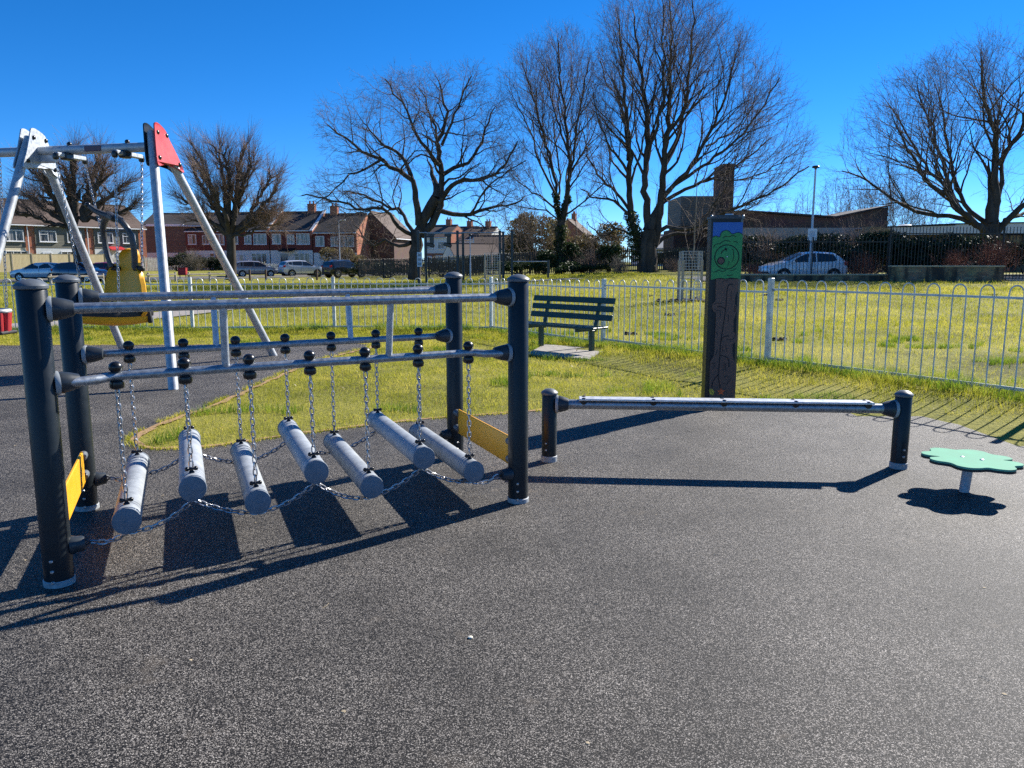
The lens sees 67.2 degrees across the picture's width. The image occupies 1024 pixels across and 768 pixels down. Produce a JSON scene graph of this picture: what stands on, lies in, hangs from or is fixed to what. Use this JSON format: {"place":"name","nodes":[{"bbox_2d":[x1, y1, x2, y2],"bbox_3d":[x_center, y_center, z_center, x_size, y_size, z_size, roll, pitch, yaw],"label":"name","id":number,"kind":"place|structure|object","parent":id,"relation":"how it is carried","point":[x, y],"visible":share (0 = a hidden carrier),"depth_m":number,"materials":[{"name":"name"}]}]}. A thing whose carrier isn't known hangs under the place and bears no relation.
{"place":"outdoors","nodes":[
{"label":"outdoors","id":0,"kind":"place"},
{"bbox_2d":[12,278,582,327],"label":"park path","id":1,"kind":"structure","parent":0,"point":[175,313],"depth_m":22.39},
{"bbox_2d":[0,344,1023,767],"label":"rubber surface","id":2,"kind":"object","parent":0,"point":[622,626],"visible":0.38,"depth_m":3.39,"materials":[{"name":"rubber"}]},
{"bbox_2d":[0,122,276,389],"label":"swing set","id":3,"kind":"object","parent":2,"relation":"on","point":[33,149],"visible":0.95,"depth_m":10.24,"materials":[{"name":"silver metal"}]},
{"bbox_2d":[12,272,529,588],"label":"log bridge","id":4,"kind":"structure","parent":2,"relation":"on","point":[59,498],"depth_m":4.46,"materials":[{"name":"metal"}]},
{"bbox_2d":[85,344,541,448],"bbox_3d":[-2.012,-0.001,9.466,17.453,0.001,6.101,8,12,43],"label":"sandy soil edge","id":5,"kind":"object","parent":2,"relation":"on","point":[145,431],"visible":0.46,"depth_m":7.33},
{"bbox_2d":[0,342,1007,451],"bbox_3d":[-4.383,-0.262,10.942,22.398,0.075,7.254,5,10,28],"label":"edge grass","id":6,"kind":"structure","parent":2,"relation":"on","point":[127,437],"depth_m":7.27,"materials":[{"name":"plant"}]},
{"bbox_2d":[701,214,744,397],"bbox_3d":[2.199,-0.770,8.077,0.348,1.983,0.258,0,9,0],"label":"play panel post","id":7,"kind":"object","parent":2,"relation":"on","point":[722,283],"visible":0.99,"depth_m":7.96,"materials":[{"name":"wood"}]},
{"bbox_2d":[541,388,913,469],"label":"balance beam","id":8,"kind":"structure","parent":2,"relation":"on","point":[898,409],"depth_m":5.62,"materials":[{"name":"metal"}]},
{"bbox_2d":[921,448,1023,492],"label":"flower step","id":9,"kind":"object","parent":2,"relation":"on","point":[967,462],"visible":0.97,"depth_m":4.99,"materials":[{"name":"plastic"}]},
{"bbox_2d":[0,262,1023,446],"bbox_3d":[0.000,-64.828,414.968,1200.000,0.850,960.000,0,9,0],"label":"grass ground","id":10,"kind":"structure","parent":0,"point":[1011,431],"depth_m":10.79,"materials":[{"name":"plant"}]},
{"bbox_2d":[0,198,29,253],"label":"terraced house","id":11,"kind":"structure","parent":10,"relation":"on","point":[15,243],"depth_m":78.26,"materials":[{"name":"paint"}]},
{"bbox_2d":[6,230,23,241],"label":"window","id":12,"kind":"structure","parent":11,"relation":"in","point":[14,235],"depth_m":78.11,"materials":[{"name":"white glass"}]},
{"bbox_2d":[4,199,35,253],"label":"link house","id":13,"kind":"structure","parent":10,"relation":"on","point":[30,235],"depth_m":79.32,"materials":[{"name":"orange brick"}]},
{"bbox_2d":[0,253,105,271],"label":"board fence","id":14,"kind":"object","parent":10,"relation":"on","point":[16,261],"visible":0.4,"depth_m":74.27,"materials":[{"name":"wood"}]},
{"bbox_2d":[19,199,89,253],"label":"terraced house","id":15,"kind":"structure","parent":10,"relation":"on","point":[48,242],"depth_m":81.27,"materials":[{"name":"paint"}]},
{"bbox_2d":[39,231,57,242],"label":"window","id":16,"kind":"structure","parent":15,"relation":"in","point":[50,237],"depth_m":80.65,"materials":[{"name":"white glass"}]},
{"bbox_2d":[50,262,106,282],"bbox_3d":[-33.261,-8.626,59.382,4.110,1.567,2.040,2,9,12],"label":"parked car","id":17,"kind":"object","parent":10,"relation":"on","point":[67,268],"visible":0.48,"depth_m":58.70,"materials":[{"name":"blue paint"}]},
{"bbox_2d":[0,120,164,279],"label":"pollarded tree","id":18,"kind":"object","parent":10,"relation":"on","point":[70,179],"visible":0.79,"depth_m":63.94,"materials":[{"name":"brown plant"}]},
{"bbox_2d":[78,212,94,253],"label":"link house","id":19,"kind":"structure","parent":10,"relation":"on","point":[89,226],"depth_m":84.25,"materials":[{"name":"orange brick"}]},
{"bbox_2d":[79,203,141,261],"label":"terraced house","id":20,"kind":"structure","parent":10,"relation":"on","point":[123,243],"depth_m":86.48,"materials":[{"name":"paint"}]},
{"bbox_2d":[106,256,157,270],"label":"picket fence","id":21,"kind":"object","parent":10,"relation":"on","point":[145,260],"visible":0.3,"depth_m":83.82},
{"bbox_2d":[118,205,147,270],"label":"link house","id":22,"kind":"structure","parent":10,"relation":"on","point":[132,218],"depth_m":89.34,"materials":[{"name":"red brick"}]},
{"bbox_2d":[143,213,212,269],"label":"tile hung house","id":23,"kind":"structure","parent":10,"relation":"on","point":[174,245],"depth_m":98.28,"materials":[{"name":"tile"}]},
{"bbox_2d":[167,252,192,270],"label":"evergreen shrub","id":24,"kind":"object","parent":10,"relation":"on","point":[178,259],"visible":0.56,"depth_m":87.57,"materials":[{"name":"green plant"}]},
{"bbox_2d":[170,247,212,270],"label":"bare shrub","id":25,"kind":"object","parent":10,"relation":"on","point":[194,263],"visible":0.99,"depth_m":86.64,"materials":[{"name":"brown plant"}]},
{"bbox_2d":[199,256,222,270],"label":"evergreen shrub","id":26,"kind":"object","parent":10,"relation":"on","point":[216,264],"visible":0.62,"depth_m":88.49,"materials":[{"name":"green plant"}]},
{"bbox_2d":[184,212,240,269],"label":"terraced house","id":27,"kind":"structure","parent":10,"relation":"on","point":[192,243],"depth_m":97.95,"materials":[{"name":"red brick"}]},
{"bbox_2d":[0,272,435,280],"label":"kerb","id":28,"kind":"structure","parent":10,"relation":"on","point":[191,276],"depth_m":75.89,"materials":[{"name":"concrete"}]},
{"bbox_2d":[161,120,310,279],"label":"pollarded tree","id":29,"kind":"object","parent":10,"relation":"on","point":[230,185],"visible":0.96,"depth_m":66.70,"materials":[{"name":"brown plant"}]},
{"bbox_2d":[235,211,277,266],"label":"terraced house","id":30,"kind":"structure","parent":10,"relation":"on","point":[255,246],"depth_m":96.82,"materials":[{"name":"brown brick"}]},
{"bbox_2d":[253,234,266,244],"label":"window","id":31,"kind":"structure","parent":30,"relation":"in","point":[259,239],"depth_m":96.45,"materials":[{"name":"white glass"}]},
{"bbox_2d":[266,201,321,268],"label":"terraced house","id":32,"kind":"structure","parent":10,"relation":"on","point":[301,249],"depth_m":96.00,"materials":[{"name":"brown brick"}]},
{"bbox_2d":[296,233,310,244],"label":"window","id":33,"kind":"structure","parent":32,"relation":"in","point":[306,237],"depth_m":95.46,"materials":[{"name":"white glass"}]},
{"bbox_2d":[0,265,632,282],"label":"kerb","id":34,"kind":"structure","parent":10,"relation":"on","point":[239,277],"depth_m":73.96,"materials":[{"name":"concrete"}]},
{"bbox_2d":[310,203,370,265],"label":"terraced house","id":35,"kind":"structure","parent":10,"relation":"on","point":[321,240],"depth_m":95.50,"materials":[{"name":"orange brick"}]},
{"bbox_2d":[321,259,362,277],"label":"parked car","id":36,"kind":"object","parent":10,"relation":"on","point":[331,267],"visible":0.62,"depth_m":75.82,"materials":[{"name":"black paint"}]},
{"bbox_2d":[319,246,366,263],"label":"evergreen shrub","id":37,"kind":"object","parent":10,"relation":"on","point":[330,255],"visible":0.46,"depth_m":89.97,"materials":[{"name":"green plant"}]},
{"bbox_2d":[327,224,361,261],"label":"tree","id":38,"kind":"object","parent":10,"relation":"on","point":[342,248],"visible":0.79,"depth_m":84.78,"materials":[{"name":"brown plant"}]},
{"bbox_2d":[343,259,408,277],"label":"bramble hedge","id":39,"kind":"object","parent":10,"relation":"on","point":[354,270],"visible":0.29,"depth_m":74.91,"materials":[{"name":"brown plant"}]},
{"bbox_2d":[368,211,410,268],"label":"gable house","id":40,"kind":"structure","parent":10,"relation":"on","point":[399,253],"depth_m":98.83,"materials":[{"name":"brown brick"}]},
{"bbox_2d":[288,54,541,279],"bbox_3d":[-6.462,-15.247,55.101,17.315,15.566,13.665,0,9,0],"label":"oak tree","id":41,"kind":"object","parent":10,"relation":"on","point":[432,210],"visible":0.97,"depth_m":54.73,"materials":[{"name":"brown plant"}]},
{"bbox_2d":[404,259,480,276],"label":"bramble hedge","id":42,"kind":"object","parent":10,"relation":"on","point":[442,268],"visible":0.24,"depth_m":70.92,"materials":[{"name":"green plant"}]},
{"bbox_2d":[424,217,462,265],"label":"terraced house","id":43,"kind":"structure","parent":10,"relation":"on","point":[438,250],"depth_m":133.45,"materials":[{"name":"orange brick"}]},
{"bbox_2d":[416,230,512,282],"bbox_3d":[-2.817,-7.677,47.064,5.815,3.306,1.600,0,9,0],"label":"exercise frame","id":44,"kind":"object","parent":10,"relation":"on","point":[448,235],"visible":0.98,"depth_m":46.37,"materials":[{"name":"black metal"}]},
{"bbox_2d":[443,243,498,265],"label":"garage","id":45,"kind":"structure","parent":10,"relation":"on","point":[479,248],"depth_m":117.59,"materials":[{"name":"beige concrete"}]},
{"bbox_2d":[464,219,501,242],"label":"terraced house","id":46,"kind":"structure","parent":10,"relation":"on","point":[467,237],"depth_m":135.76,"materials":[{"name":"orange brick"}]},
{"bbox_2d":[461,255,513,273],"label":"bramble hedge","id":47,"kind":"object","parent":10,"relation":"on","point":[480,263],"visible":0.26,"depth_m":68.93,"materials":[{"name":"brown plant"}]},
{"bbox_2d":[470,192,510,286],"bbox_3d":[-0.820,-5.929,32.414,1.647,4.314,1.504,4,10,22],"label":"young tree","id":48,"kind":"object","parent":10,"relation":"on","point":[494,235],"visible":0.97,"depth_m":32.44,"materials":[{"name":"brown plant"}]},
{"bbox_2d":[484,253,500,292],"bbox_3d":[-0.831,-4.704,32.667,0.695,1.695,0.695,0,9,0],"label":"tree guard","id":49,"kind":"object","parent":10,"relation":"on","point":[491,268],"visible":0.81,"depth_m":32.34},
{"bbox_2d":[473,235,528,265],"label":"house","id":50,"kind":"structure","parent":10,"relation":"on","point":[485,240],"depth_m":124.70,"materials":[{"name":"brown brick"}]},
{"bbox_2d":[0,277,1023,393],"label":"bow top fence","id":51,"kind":"object","parent":10,"relation":"on","point":[771,289],"visible":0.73,"depth_m":10.73,"materials":[{"name":"metal"}]},
{"bbox_2d":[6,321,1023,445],"bbox_3d":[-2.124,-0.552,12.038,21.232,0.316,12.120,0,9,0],"label":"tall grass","id":52,"kind":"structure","parent":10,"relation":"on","point":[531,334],"depth_m":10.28,"materials":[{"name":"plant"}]},
{"bbox_2d":[487,261,546,274],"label":"ivy bush","id":53,"kind":"object","parent":10,"relation":"on","point":[519,266],"visible":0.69,"depth_m":60.28,"materials":[{"name":"green plant"}]},
{"bbox_2d":[12,313,1023,390],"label":"field grass","id":54,"kind":"structure","parent":10,"relation":"on","point":[799,335],"depth_m":16.39,"materials":[{"name":"plant"}]},
{"bbox_2d":[489,194,548,259],"bbox_3d":[0.693,-12.325,62.793,4.756,7.020,4.552,6,11,33],"label":"tree","id":55,"kind":"object","parent":10,"relation":"on","point":[506,226],"visible":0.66,"depth_m":62.65,"materials":[{"name":"brown plant"}]},
{"bbox_2d":[501,212,572,263],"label":"bush","id":56,"kind":"object","parent":10,"relation":"on","point":[552,222],"visible":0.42,"depth_m":75.64,"materials":[{"name":"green plant"}]},
{"bbox_2d":[511,201,566,273],"bbox_3d":[2.039,-11.538,60.874,4.347,5.963,4.148,-3,10,-18],"label":"tree","id":57,"kind":"object","parent":10,"relation":"on","point":[542,239],"visible":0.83,"depth_m":60.84,"materials":[{"name":"brown plant"}]},
{"bbox_2d":[530,249,556,273],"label":"ivy bush","id":58,"kind":"object","parent":10,"relation":"on","point":[543,256],"visible":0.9,"depth_m":58.89,"materials":[{"name":"green plant"}]},
{"bbox_2d":[485,15,621,273],"bbox_3d":[3.029,-17.470,57.616,11.005,18.833,10.326,0,9,0],"label":"tall bare tree","id":59,"kind":"object","parent":10,"relation":"on","point":[560,229],"visible":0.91,"depth_m":57.16,"materials":[{"name":"brown plant"}]},
{"bbox_2d":[358,246,766,278],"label":"palisade fence","id":60,"kind":"object","parent":10,"relation":"on","point":[383,261],"visible":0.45,"depth_m":65.02,"materials":[{"name":"metal"}]},
{"bbox_2d":[528,344,602,359],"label":"concrete slab","id":61,"kind":"structure","parent":10,"relation":"on","point":[568,351],"depth_m":12.69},
{"bbox_2d":[529,295,615,350],"bbox_3d":[0.853,-1.017,13.042,1.780,0.910,0.658,9,12,43],"label":"park bench","id":62,"kind":"object","parent":61,"relation":"on","point":[596,317],"visible":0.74,"depth_m":13.01,"materials":[{"name":"green paint"}]},
{"bbox_2d":[564,242,585,273],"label":"ivy bush","id":63,"kind":"object","parent":10,"relation":"on","point":[572,249],"visible":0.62,"depth_m":58.86,"materials":[{"name":"green plant"}]},
{"bbox_2d":[560,160,590,243],"bbox_3d":[5.259,-14.081,64.664,3.065,9.541,2.997,0,9,0],"label":"birch tree","id":64,"kind":"object","parent":10,"relation":"on","point":[578,210],"visible":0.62,"depth_m":64.59,"materials":[{"name":"brown plant"}]},
{"bbox_2d":[552,211,599,262],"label":"house","id":65,"kind":"structure","parent":10,"relation":"on","point":[571,225],"depth_m":115.71,"materials":[{"name":"orange brick"}]},
{"bbox_2d":[551,261,612,273],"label":"ivy bush","id":66,"kind":"object","parent":10,"relation":"on","point":[568,266],"visible":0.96,"depth_m":57.19,"materials":[{"name":"green plant"}]},
{"bbox_2d":[564,248,607,273],"bbox_3d":[5.766,-9.427,58.174,3.914,2.257,3.476,5,10,29],"label":"bare shrub","id":67,"kind":"object","parent":10,"relation":"on","point":[590,262],"visible":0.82,"depth_m":57.79,"materials":[{"name":"brown plant"}]},
{"bbox_2d":[573,213,617,259],"bbox_3d":[6.522,-11.443,62.008,3.522,5.096,3.616,7,12,39],"label":"tree","id":68,"kind":"object","parent":10,"relation":"on","point":[592,236],"visible":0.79,"depth_m":61.95,"materials":[{"name":"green plant"}]},
{"bbox_2d":[568,221,630,263],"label":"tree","id":69,"kind":"object","parent":10,"relation":"on","point":[582,241],"visible":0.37,"depth_m":77.57,"materials":[{"name":"green plant"}]},
{"bbox_2d":[595,244,620,272],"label":"ivy bush","id":70,"kind":"object","parent":10,"relation":"on","point":[612,250],"visible":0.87,"depth_m":57.69,"materials":[{"name":"green plant"}]},
{"bbox_2d":[607,255,633,272],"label":"bare shrub","id":71,"kind":"object","parent":10,"relation":"on","point":[619,267],"visible":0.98,"depth_m":55.97,"materials":[{"name":"brown plant"}]},
{"bbox_2d":[658,248,706,268],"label":"bramble hedge","id":72,"kind":"object","parent":10,"relation":"on","point":[681,258],"visible":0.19,"depth_m":60.34,"materials":[{"name":"brown plant"}]},
{"bbox_2d":[549,0,824,272],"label":"giant bare tree","id":73,"kind":"object","parent":10,"relation":"on","point":[646,242],"visible":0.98,"depth_m":53.89,"materials":[{"name":"brown plant"}]},
{"bbox_2d":[677,251,703,301],"bbox_3d":[5.957,-3.584,25.757,0.695,1.695,0.695,0,9,0],"label":"tree guard","id":74,"kind":"object","parent":10,"relation":"on","point":[680,278],"visible":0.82,"depth_m":25.48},
{"bbox_2d":[659,146,733,298],"bbox_3d":[5.946,-5.335,25.477,2.455,5.360,2.140,-2,9,-15],"label":"young tree","id":75,"kind":"object","parent":10,"relation":"on","point":[693,255],"visible":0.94,"depth_m":25.45,"materials":[{"name":"brown plant"}]},
{"bbox_2d":[741,234,799,273],"bbox_3d":[14.708,-7.578,45.379,5.830,2.515,1.825,0,9,0],"label":"evergreen hedge","id":76,"kind":"object","parent":10,"relation":"on","point":[748,255],"visible":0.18,"depth_m":45.06,"materials":[{"name":"green plant"}]},
{"bbox_2d":[662,164,890,270],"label":"brick hall","id":77,"kind":"structure","parent":10,"relation":"on","point":[676,215],"depth_m":64.72,"materials":[{"name":"brick"}]},
{"bbox_2d":[742,215,826,271],"bbox_3d":[15.346,-8.004,44.288,5.529,3.627,4.994,4,10,25],"label":"bare shrub","id":78,"kind":"object","parent":10,"relation":"on","point":[768,255],"visible":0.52,"depth_m":43.99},
{"bbox_2d":[751,231,852,266],"bbox_3d":[16.667,-7.292,43.383,6.713,2.603,1.948,0,9,0],"label":"evergreen hedge","id":79,"kind":"object","parent":10,"relation":"on","point":[790,248],"visible":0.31,"depth_m":42.98,"materials":[{"name":"green plant"}]},
{"bbox_2d":[790,182,829,214],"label":"thin tree","id":80,"kind":"object","parent":10,"relation":"on","point":[803,200],"visible":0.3,"depth_m":81.81,"materials":[{"name":"brown plant"}]},
{"bbox_2d":[808,165,819,273],"bbox_3d":[14.757,-7.856,37.836,0.440,5.594,0.351,0,9,0],"label":"lamp post","id":81,"kind":"object","parent":10,"relation":"on","point":[812,232],"visible":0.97,"depth_m":37.80,"materials":[{"name":"metal"}]},
{"bbox_2d":[741,274,887,280],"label":"brick wall","id":82,"kind":"structure","parent":10,"relation":"on","point":[822,277],"depth_m":36.86,"materials":[{"name":"brick"}]},
{"bbox_2d":[742,237,889,273],"bbox_3d":[14.460,-6.007,37.050,7.292,2.086,0.088,0,9,1],"label":"bar railing","id":83,"kind":"object","parent":82,"relation":"on","point":[812,247],"visible":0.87,"depth_m":36.97,"materials":[{"name":"metal"}]},
{"bbox_2d":[814,172,864,214],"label":"thin tree","id":84,"kind":"object","parent":10,"relation":"on","point":[853,204],"visible":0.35,"depth_m":83.66,"materials":[{"name":"brown plant"}]},
{"bbox_2d":[831,158,891,214],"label":"thin tree","id":85,"kind":"object","parent":10,"relation":"on","point":[861,199],"visible":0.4,"depth_m":75.60,"materials":[{"name":"brown plant"}]},
{"bbox_2d":[839,251,886,273],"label":"dogwood shrub","id":86,"kind":"object","parent":10,"relation":"on","point":[867,266],"visible":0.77,"depth_m":37.81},
{"bbox_2d":[825,230,913,273],"bbox_3d":[19.544,-7.158,42.379,5.908,2.692,1.971,0,9,0],"label":"evergreen hedge","id":87,"kind":"object","parent":10,"relation":"on","point":[880,235],"visible":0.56,"depth_m":42.33,"materials":[{"name":"green plant"}]},
{"bbox_2d":[819,211,921,273],"bbox_3d":[20.457,-8.385,45.501,6.028,4.353,5.898,-4,10,-23],"label":"bare shrub","id":88,"kind":"object","parent":10,"relation":"on","point":[858,233],"visible":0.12,"depth_m":45.02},
{"bbox_2d":[854,167,911,225],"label":"thin tree","id":89,"kind":"object","parent":10,"relation":"on","point":[894,208],"visible":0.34,"depth_m":77.46,"materials":[{"name":"brown plant"}]},
{"bbox_2d":[870,168,939,225],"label":"thin tree","id":90,"kind":"object","parent":10,"relation":"on","point":[912,213],"visible":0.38,"depth_m":79.55,"materials":[{"name":"brown plant"}]},
{"bbox_2d":[871,236,958,264],"bbox_3d":[22.209,-7.002,42.475,4.610,2.357,1.732,0,9,0],"label":"evergreen hedge","id":91,"kind":"object","parent":10,"relation":"on","point":[896,240],"visible":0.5,"depth_m":41.96,"materials":[{"name":"green plant"}]},
{"bbox_2d":[816,17,1023,263],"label":"spreading bare tree","id":92,"kind":"object","parent":10,"relation":"on","point":[969,215],"visible":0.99,"depth_m":44.58,"materials":[{"name":"brown plant"}]},
{"bbox_2d":[906,178,957,224],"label":"thin tree","id":93,"kind":"object","parent":10,"relation":"on","point":[935,205],"visible":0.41,"depth_m":81.75,"materials":[{"name":"brown plant"}]},
{"bbox_2d":[849,222,1023,271],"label":"flat roofed annexe","id":94,"kind":"structure","parent":10,"relation":"on","point":[1012,225],"depth_m":54.96,"materials":[{"name":"brick"}]},
{"bbox_2d":[887,265,1004,281],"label":"brick wall","id":95,"kind":"structure","parent":10,"relation":"on","point":[932,273],"depth_m":36.03,"materials":[{"name":"brick"}]},
{"bbox_2d":[927,246,980,264],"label":"dogwood shrub","id":96,"kind":"object","parent":10,"relation":"on","point":[951,261],"visible":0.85,"depth_m":36.54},
{"bbox_2d":[887,227,1023,279],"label":"bar railing","id":97,"kind":"object","parent":10,"relation":"on","point":[966,233],"visible":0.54,"depth_m":36.73,"materials":[{"name":"metal"}]},
{"bbox_2d":[906,231,1006,264],"bbox_3d":[24.285,-7.002,41.790,5.918,2.589,1.899,0,9,0],"label":"evergreen hedge","id":98,"kind":"object","parent":10,"relation":"on","point":[950,247],"visible":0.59,"depth_m":41.47,"materials":[{"name":"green plant"}]},
{"bbox_2d":[970,234,1023,270],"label":"dogwood shrub","id":99,"kind":"object","parent":10,"relation":"on","point":[992,257],"visible":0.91,"depth_m":36.70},
{"bbox_2d":[978,241,1023,273],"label":"evergreen hedge","id":100,"kind":"object","parent":10,"relation":"on","point":[1016,256],"visible":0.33,"depth_m":40.19,"materials":[{"name":"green plant"}]},
{"bbox_2d":[0,284,1023,343],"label":"field grass","id":101,"kind":"structure","parent":0,"point":[885,307],"depth_m":22.52,"materials":[{"name":"plant"}]},
{"bbox_2d":[0,271,1023,303],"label":"field grass","id":102,"kind":"structure","parent":0,"point":[541,276],"depth_m":41.45,"materials":[{"name":"plant"}]},
{"bbox_2d":[0,0,1023,261],"label":"sky","id":103,"kind":"structure","parent":0,"point":[120,66],"materials":[{"name":"blue"}]},
{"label":"road","id":104,"kind":"structure","parent":0,"visible":0},
{"bbox_2d":[9,262,58,280],"bbox_3d":[-37.358,-8.925,61.360,4.660,1.537,2.100,1,9,7],"label":"parked car","id":105,"kind":"object","parent":104,"relation":"on","point":[37,270],"visible":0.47,"depth_m":60.53,"materials":[{"name":"blue metal"}]},
{"bbox_2d":[236,261,277,276],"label":"parked car","id":106,"kind":"object","parent":104,"relation":"on","point":[254,267],"visible":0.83,"depth_m":78.28,"materials":[{"name":"grey paint"}]},
{"bbox_2d":[278,260,321,276],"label":"parked car","id":107,"kind":"object","parent":104,"relation":"on","point":[292,267],"visible":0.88,"depth_m":78.12,"materials":[{"name":"silver metal"}]},
{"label":"side road","id":108,"kind":"structure","parent":0,"visible":0},
{"bbox_2d":[758,252,847,273],"bbox_3d":[14.989,-6.048,39.743,4.110,1.567,2.040,0,9,-2],"label":"parked car","id":109,"kind":"object","parent":108,"relation":"on","point":[800,263],"visible":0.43,"depth_m":38.92,"materials":[{"name":"white paint"}]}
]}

